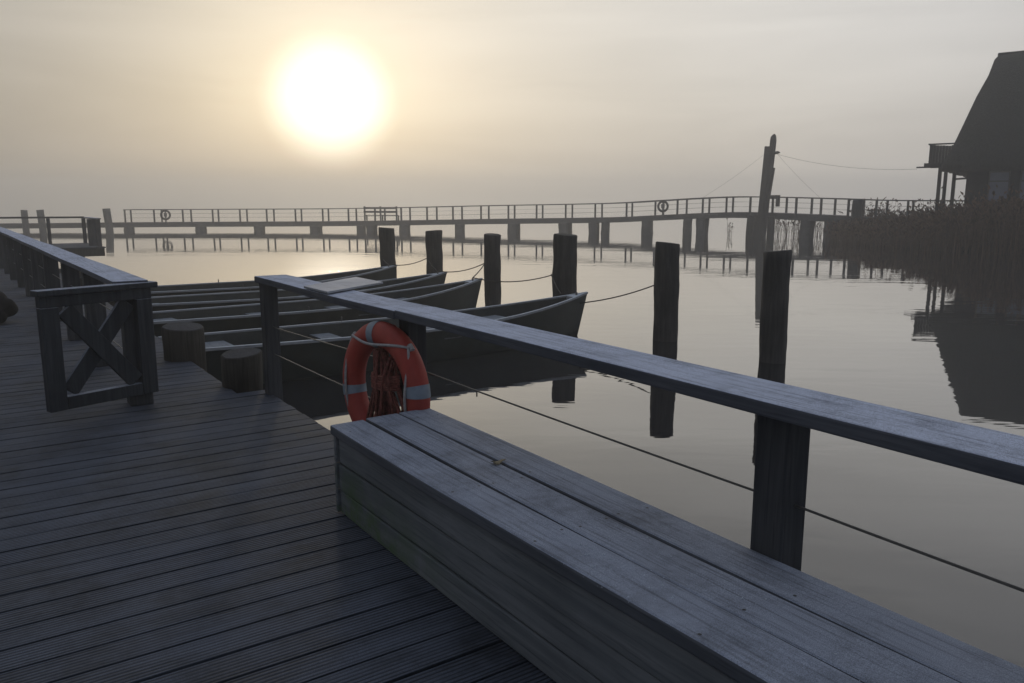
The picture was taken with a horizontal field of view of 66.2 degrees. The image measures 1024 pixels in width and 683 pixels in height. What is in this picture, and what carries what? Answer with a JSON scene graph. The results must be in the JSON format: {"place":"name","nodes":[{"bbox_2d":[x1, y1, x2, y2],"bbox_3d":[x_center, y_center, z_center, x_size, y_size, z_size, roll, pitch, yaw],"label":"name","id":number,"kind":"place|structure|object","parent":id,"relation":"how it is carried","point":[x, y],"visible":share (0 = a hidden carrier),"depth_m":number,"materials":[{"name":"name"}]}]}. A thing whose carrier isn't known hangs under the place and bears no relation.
{"place":"outdoors","nodes":[
{"label":"outdoors","id":0,"kind":"place"},
{"bbox_2d":[0,243,555,682],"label":"boardwalk","id":1,"kind":"structure","parent":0,"point":[191,524],"depth_m":3.42,"materials":[{"name":"grey wood"}]},
{"bbox_2d":[0,291,17,323],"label":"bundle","id":2,"kind":"object","parent":1,"relation":"on","point":[8,307],"visible":1,"depth_m":10.05,"materials":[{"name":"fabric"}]},
{"bbox_2d":[0,216,101,246],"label":"railing","id":3,"kind":"object","parent":1,"relation":"attached to","point":[94,231],"visible":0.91,"depth_m":29.39,"materials":[{"name":"wood"}]},
{"bbox_2d":[0,227,153,405],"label":"railing","id":4,"kind":"object","parent":1,"relation":"attached to","point":[28,263],"visible":0.7,"depth_m":8.74,"materials":[{"name":"wood"}]},
{"bbox_2d":[30,281,158,412],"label":"gate","id":5,"kind":"structure","parent":4,"relation":"attached to","point":[58,385],"depth_m":5.59,"materials":[{"name":"wood"}]},
{"bbox_2d":[221,347,262,392],"bbox_3d":[-2.280,0.961,6.748,0.340,1.795,0.331,0,10,0],"label":"bollard","id":6,"kind":"object","parent":1,"relation":"on","point":[241,370],"visible":0.26,"depth_m":6.50,"materials":[{"name":"wood"}]},
{"bbox_2d":[254,275,1023,591],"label":"railing","id":7,"kind":"object","parent":1,"relation":"attached to","point":[789,417],"visible":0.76,"depth_m":2.38,"materials":[{"name":"wood"}]},
{"bbox_2d":[304,277,382,293],"bbox_3d":[-1.145,-0.392,5.408,0.378,0.014,0.975,3,10,17],"label":"flat board","id":8,"kind":"object","parent":7,"relation":"on","point":[341,285],"visible":1,"depth_m":5.34,"materials":[{"name":"grey wood"}]},
{"bbox_2d":[343,321,430,421],"bbox_3d":[-0.720,0.267,4.329,0.168,0.764,0.764,-9,13,-42],"label":"lifebuoy","id":9,"kind":"object","parent":7,"relation":"hanging from","point":[396,343],"visible":0.69,"depth_m":4.21,"materials":[{"name":"orange plastic"}]},
{"bbox_2d":[366,325,403,418],"bbox_3d":[-0.682,0.298,4.343,0.148,0.777,0.419,-9,13,-43],"label":"rope hank","id":10,"kind":"object","parent":9,"relation":"hanging from","point":[385,379],"visible":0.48,"depth_m":4.28,"materials":[{"name":"fabric"}]},
{"bbox_2d":[330,408,1023,682],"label":"bench","id":11,"kind":"object","parent":1,"relation":"on","point":[445,505],"visible":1,"depth_m":2.43,"materials":[{"name":"grey wood"}]},
{"bbox_2d":[491,459,505,464],"bbox_3d":[-0.050,0.494,3.244,0.076,0.013,0.046,-5,11,-28],"label":"leaf","id":12,"kind":"object","parent":11,"relation":"on","point":[498,462],"visible":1,"depth_m":3.24,"materials":[{"name":"brown plant"}]},
{"bbox_2d":[0,210,1023,667],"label":"water","id":13,"kind":"structure","parent":0,"point":[936,334],"depth_m":10.54,"materials":[{"name":"grey liquid"}]},
{"bbox_2d":[21,210,29,231],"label":"mooring pile","id":14,"kind":"object","parent":13,"relation":"in","point":[25,223],"visible":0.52,"depth_m":64.11,"materials":[{"name":"wood"}]},
{"bbox_2d":[36,210,46,231],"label":"mooring pile","id":15,"kind":"object","parent":13,"relation":"in","point":[42,223],"visible":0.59,"depth_m":63.89,"materials":[{"name":"wood"}]},
{"bbox_2d":[102,208,113,231],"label":"mooring pile","id":16,"kind":"object","parent":13,"relation":"in","point":[107,219],"visible":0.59,"depth_m":64.43,"materials":[{"name":"wood"}]},
{"bbox_2d":[161,322,206,371],"bbox_3d":[-3.248,0.854,7.924,0.388,2.082,0.398,3,10,15],"label":"bollard","id":17,"kind":"object","parent":13,"relation":"in","point":[183,341],"visible":0.3,"depth_m":7.64,"materials":[{"name":"wood"}]},
{"bbox_2d":[108,265,396,304],"bbox_3d":[-5.328,-1.096,17.073,6.600,0.849,1.428,-8,13,-39],"label":"rowing boat","id":18,"kind":"object","parent":13,"relation":"on","point":[382,273],"visible":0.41,"depth_m":17.19,"materials":[{"name":"paint"}]},
{"bbox_2d":[110,272,446,310],"bbox_3d":[-4.059,-0.780,15.256,6.600,0.849,1.428,-7,12,-36],"label":"rowing boat","id":19,"kind":"object","parent":13,"relation":"on","point":[173,302],"visible":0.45,"depth_m":14.95,"materials":[{"name":"paint"}]},
{"bbox_2d":[153,278,482,336],"bbox_3d":[-3.091,-0.483,13.553,6.600,0.849,1.428,-8,13,-40],"label":"rowing boat","id":20,"kind":"object","parent":13,"relation":"on","point":[459,295],"visible":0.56,"depth_m":13.06,"materials":[{"name":"paint"}]},
{"bbox_2d":[158,292,587,383],"bbox_3d":[-1.416,-0.089,11.286,6.600,0.849,1.428,-7,12,-35],"label":"rowing boat","id":21,"kind":"object","parent":13,"relation":"on","point":[562,315],"visible":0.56,"depth_m":10.92,"materials":[{"name":"paint"}]},
{"bbox_2d":[378,227,396,278],"bbox_3d":[-3.251,-1.463,20.874,0.510,3.130,0.447,0,10,0],"label":"mooring pile","id":22,"kind":"object","parent":13,"relation":"in","point":[387,243],"visible":0.41,"depth_m":20.53,"materials":[{"name":"brown wood"}]},
{"bbox_2d":[425,230,442,273],"bbox_3d":[-1.838,-1.100,18.819,0.435,3.120,0.392,0,10,0],"label":"mooring pile","id":23,"kind":"object","parent":13,"relation":"in","point":[433,245],"visible":0.34,"depth_m":18.49,"materials":[{"name":"wood"}]},
{"bbox_2d":[388,258,426,265],"bbox_3d":[-2.491,-1.916,18.805,1.006,0.206,0.022,3,10,14],"label":"mooring line","id":24,"kind":"object","parent":23,"relation":"attached to","point":[408,264],"visible":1,"depth_m":18.80,"materials":[{"name":"fabric"}]},
{"bbox_2d":[0,196,963,238],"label":"footbridge","id":25,"kind":"object","parent":13,"relation":"in","point":[807,223],"visible":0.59,"depth_m":62.06,"materials":[{"name":"wood"}]},
{"bbox_2d":[160,210,170,223],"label":"lifebuoy","id":26,"kind":"object","parent":25,"relation":"attached to","point":[165,215],"visible":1,"depth_m":66.29,"materials":[{"name":"red plastic"}]},
{"bbox_2d":[363,206,398,220],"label":"bench","id":27,"kind":"object","parent":25,"relation":"on","point":[380,215],"visible":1,"depth_m":66.14,"materials":[{"name":"wood"}]},
{"bbox_2d":[657,200,668,215],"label":"lifebuoy","id":28,"kind":"object","parent":25,"relation":"attached to","point":[663,206],"visible":1,"depth_m":57.78,"materials":[{"name":"plastic"}]},
{"bbox_2d":[484,233,500,306],"bbox_3d":[-0.407,-0.742,16.789,0.377,3.110,0.404,0,10,0],"label":"mooring pile","id":29,"kind":"object","parent":13,"relation":"in","point":[492,268],"visible":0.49,"depth_m":16.50,"materials":[{"name":"brown wood"}]},
{"bbox_2d":[438,263,483,271],"bbox_3d":[-1.097,-1.582,16.815,1.081,0.221,0.022,3,10,18],"label":"mooring line","id":30,"kind":"object","parent":29,"relation":"attached to","point":[462,270],"visible":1,"depth_m":16.80,"materials":[{"name":"fabric"}]},
{"bbox_2d":[552,233,577,296],"bbox_3d":[0.966,-0.425,14.763,0.492,3.180,0.468,0,10,0],"label":"mooring pile","id":31,"kind":"object","parent":13,"relation":"in","point":[564,272],"visible":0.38,"depth_m":14.44,"materials":[{"name":"brown wood"}]},
{"bbox_2d":[472,275,550,281],"bbox_3d":[-0.022,-1.220,15.042,1.726,0.188,0.022,5,11,29],"label":"mooring line","id":32,"kind":"object","parent":31,"relation":"attached to","point":[511,281],"visible":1,"depth_m":15.04,"materials":[{"name":"fabric"}]},
{"bbox_2d":[653,241,679,341],"bbox_3d":[2.473,-0.040,12.691,0.419,3.130,0.419,0,10,0],"label":"mooring pile","id":33,"kind":"object","parent":13,"relation":"in","point":[666,288],"visible":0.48,"depth_m":12.40,"materials":[{"name":"brown wood"}]},
{"bbox_2d":[580,285,653,303],"bbox_3d":[1.665,-0.766,12.785,1.314,0.368,0.022,4,10,19],"label":"mooring line","id":34,"kind":"object","parent":33,"relation":"attached to","point":[617,296],"visible":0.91,"depth_m":12.76,"materials":[{"name":"fabric"}]},
{"bbox_2d":[704,134,817,236],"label":"mast","id":35,"kind":"object","parent":13,"relation":"in","point":[761,223],"visible":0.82,"depth_m":52.89,"materials":[{"name":"wood"}]},
{"bbox_2d":[778,154,906,169],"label":"overhead cable","id":36,"kind":"object","parent":35,"relation":"attached to","point":[861,168],"visible":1,"depth_m":47.59,"materials":[{"name":"metal"}]},
{"bbox_2d":[726,218,823,236],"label":"reeds","id":37,"kind":"object","parent":13,"relation":"in","point":[786,228],"visible":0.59,"depth_m":55.27,"materials":[{"name":"plant"}]},
{"bbox_2d":[759,250,791,363],"bbox_3d":[3.632,0.277,10.957,0.394,3.100,0.398,0,10,0],"label":"mooring pile","id":38,"kind":"object","parent":13,"relation":"in","point":[773,328],"visible":0.59,"depth_m":10.71,"materials":[{"name":"brown wood"}]},
{"bbox_2d":[851,200,863,222],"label":"mooring pile","id":39,"kind":"object","parent":13,"relation":"in","point":[857,209],"visible":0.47,"depth_m":48.27,"materials":[{"name":"wood"}]},
{"bbox_2d":[823,184,1023,255],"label":"reeds","id":40,"kind":"object","parent":13,"relation":"in","point":[992,225],"visible":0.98,"depth_m":37.12,"materials":[{"name":"brown plant"}]},
{"bbox_2d":[0,0,1023,209],"label":"sky","id":41,"kind":"structure","parent":0,"point":[112,104],"materials":[{"name":"grey"}]},
{"bbox_2d":[873,242,1022,253],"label":"bank","id":42,"kind":"structure","parent":0,"point":[955,248],"depth_m":37.31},
{"bbox_2d":[916,50,1023,212],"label":"thatched house","id":43,"kind":"structure","parent":42,"relation":"on","point":[987,147],"depth_m":42.35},
{"bbox_2d":[987,171,1010,204],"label":"window","id":44,"kind":"structure","parent":43,"relation":"in","point":[1001,179],"depth_m":42.33,"materials":[{"name":"grey glass"}]},
{"bbox_2d":[1018,171,1023,200],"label":"window","id":45,"kind":"structure","parent":43,"relation":"in","point":[1021,186],"depth_m":41.74,"materials":[{"name":"grey glass"}]}
]}

